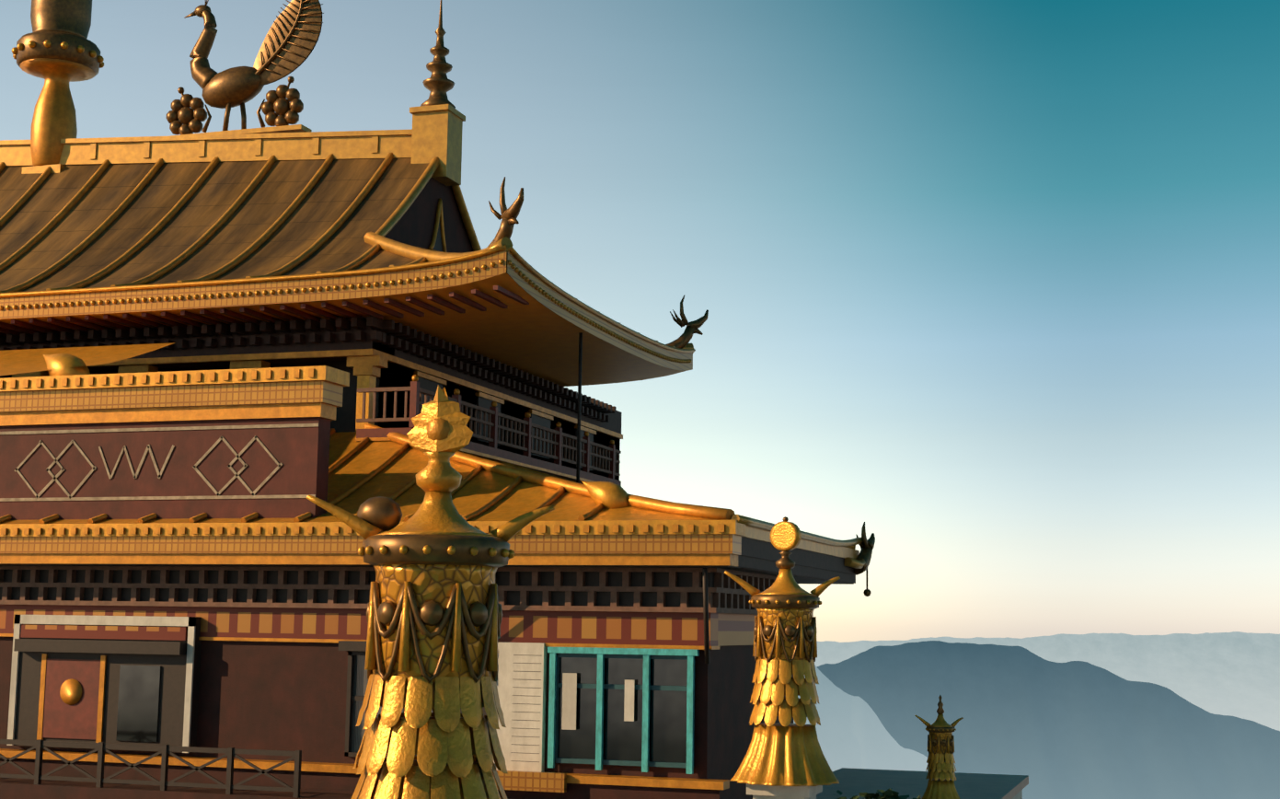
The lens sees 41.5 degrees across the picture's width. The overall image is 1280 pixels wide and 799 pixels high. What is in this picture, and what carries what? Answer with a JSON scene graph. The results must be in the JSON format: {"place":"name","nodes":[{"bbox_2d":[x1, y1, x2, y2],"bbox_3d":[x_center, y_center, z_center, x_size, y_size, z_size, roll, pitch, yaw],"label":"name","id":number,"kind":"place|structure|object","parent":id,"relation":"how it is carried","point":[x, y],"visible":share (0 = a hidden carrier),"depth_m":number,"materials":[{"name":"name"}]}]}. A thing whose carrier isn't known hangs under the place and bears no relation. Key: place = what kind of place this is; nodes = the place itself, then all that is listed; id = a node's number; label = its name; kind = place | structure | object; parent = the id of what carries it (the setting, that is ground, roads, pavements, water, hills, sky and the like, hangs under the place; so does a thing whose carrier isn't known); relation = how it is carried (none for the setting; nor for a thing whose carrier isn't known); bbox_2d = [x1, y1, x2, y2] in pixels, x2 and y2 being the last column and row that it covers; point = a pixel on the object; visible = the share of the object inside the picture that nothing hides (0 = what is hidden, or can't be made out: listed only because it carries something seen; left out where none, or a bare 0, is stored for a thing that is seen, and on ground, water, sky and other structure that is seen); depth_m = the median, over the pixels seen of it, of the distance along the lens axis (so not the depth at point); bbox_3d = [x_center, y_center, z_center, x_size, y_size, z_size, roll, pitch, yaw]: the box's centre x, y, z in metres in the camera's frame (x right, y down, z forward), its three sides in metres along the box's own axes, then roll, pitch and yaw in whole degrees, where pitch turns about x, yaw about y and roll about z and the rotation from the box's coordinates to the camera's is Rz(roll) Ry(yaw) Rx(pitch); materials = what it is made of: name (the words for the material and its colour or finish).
{"place":"outdoors","nodes":[
{"label":"outdoors","id":0,"kind":"place"},
{"bbox_2d":[11,0,103,173],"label":"ridge finial","id":1,"kind":"object","parent":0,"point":[57,50],"visible":0.96,"depth_m":51.74,"materials":[{"name":"gold metal"}]},
{"bbox_2d":[0,565,793,798],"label":"lower storey wall","id":2,"kind":"structure","parent":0,"point":[183,682],"depth_m":35.02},
{"bbox_2d":[166,0,323,136],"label":"peacock statue","id":3,"kind":"object","parent":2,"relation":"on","point":[290,41],"visible":0.98,"depth_m":49.87,"materials":[{"name":"brown metal"}]},
{"bbox_2d":[0,316,622,485],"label":"upper storey","id":4,"kind":"object","parent":2,"relation":"on","point":[399,373],"visible":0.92,"depth_m":43.65,"materials":[{"name":"brown wood"}]},
{"bbox_2d":[0,129,695,386],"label":"upper roof","id":5,"kind":"structure","parent":4,"relation":"on","point":[123,233],"depth_m":45.83,"materials":[{"name":"gold metal"}]},
{"bbox_2d":[487,176,875,574],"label":"roof ornaments","id":6,"kind":"object","parent":5,"relation":"on","point":[509,215],"visible":0.83,"depth_m":43.30},
{"bbox_2d":[0,423,862,584],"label":"lower roof","id":7,"kind":"structure","parent":2,"relation":"on","point":[577,526],"depth_m":35.20,"materials":[{"name":"gold metal"}]},
{"bbox_2d":[0,342,349,519],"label":"parapet wall","id":8,"kind":"structure","parent":7,"relation":"on","point":[78,440],"depth_m":36.59,"materials":[{"name":"brown paint"}]},
{"bbox_2d":[581,481,871,596],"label":"roof ornaments","id":9,"kind":"object","parent":7,"relation":"attached to","point":[608,494],"visible":0.77,"depth_m":34.00,"materials":[{"name":"gold metal"}]},
{"bbox_2d":[576,332,582,483],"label":"pole","id":10,"kind":"object","parent":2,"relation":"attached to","point":[579,406],"visible":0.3,"depth_m":43.35,"materials":[{"name":"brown wood"}]},
{"bbox_2d":[409,0,465,185],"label":"roof spire","id":11,"kind":"structure","parent":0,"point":[438,119],"depth_m":47.60,"materials":[{"name":"gold metal"}]},
{"bbox_2d":[0,0,1279,642],"label":"sky","id":12,"kind":"structure","parent":0,"point":[991,288],"materials":[{"name":"blue"}]},
{"bbox_2d":[793,664,927,771],"bbox_3d":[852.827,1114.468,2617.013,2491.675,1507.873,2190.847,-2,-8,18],"label":"mountain ridge","id":13,"kind":"structure","parent":0,"point":[852,732],"depth_m":3428.62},
{"bbox_2d":[816,767,1028,798],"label":"terrace roof","id":14,"kind":"structure","parent":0,"point":[857,781],"depth_m":50.27,"materials":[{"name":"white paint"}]},
{"bbox_2d":[914,694,963,798],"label":"victory banner","id":15,"kind":"object","parent":14,"relation":"on","point":[940,760],"visible":1,"depth_m":34.82,"materials":[{"name":"gold metal"}]},
{"bbox_2d":[814,631,1279,730],"bbox_3d":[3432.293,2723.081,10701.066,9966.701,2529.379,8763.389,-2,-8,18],"label":"mountain ridge","id":16,"kind":"structure","parent":0,"point":[1236,674],"depth_m":13771.53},
{"bbox_2d":[816,640,1279,798],"bbox_3d":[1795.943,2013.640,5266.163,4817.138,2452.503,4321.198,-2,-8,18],"label":"mountain ridge","id":17,"kind":"structure","parent":0,"point":[1074,730],"depth_m":6818.93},
{"bbox_3d":[4.156,3.770,6.523,10.870,2.600,26.100,-2,-8,18],"label":"teal balustrade","id":18,"kind":"object","parent":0,"visible":0},
{"bbox_2d":[306,384,554,798],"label":"victory banner","id":19,"kind":"object","parent":18,"relation":"on","point":[436,559],"visible":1,"depth_m":8.29,"materials":[{"name":"gold metal"}]},
{"bbox_2d":[724,516,840,798],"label":"victory banner","id":20,"kind":"object","parent":18,"relation":"on","point":[784,757],"visible":1,"depth_m":17.30,"materials":[{"name":"gold metal"}]},
{"bbox_2d":[834,787,921,798],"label":"trees","id":21,"kind":"object","parent":18,"relation":"on","point":[889,793],"visible":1,"depth_m":18.02,"materials":[{"name":"green plant"}]}
]}

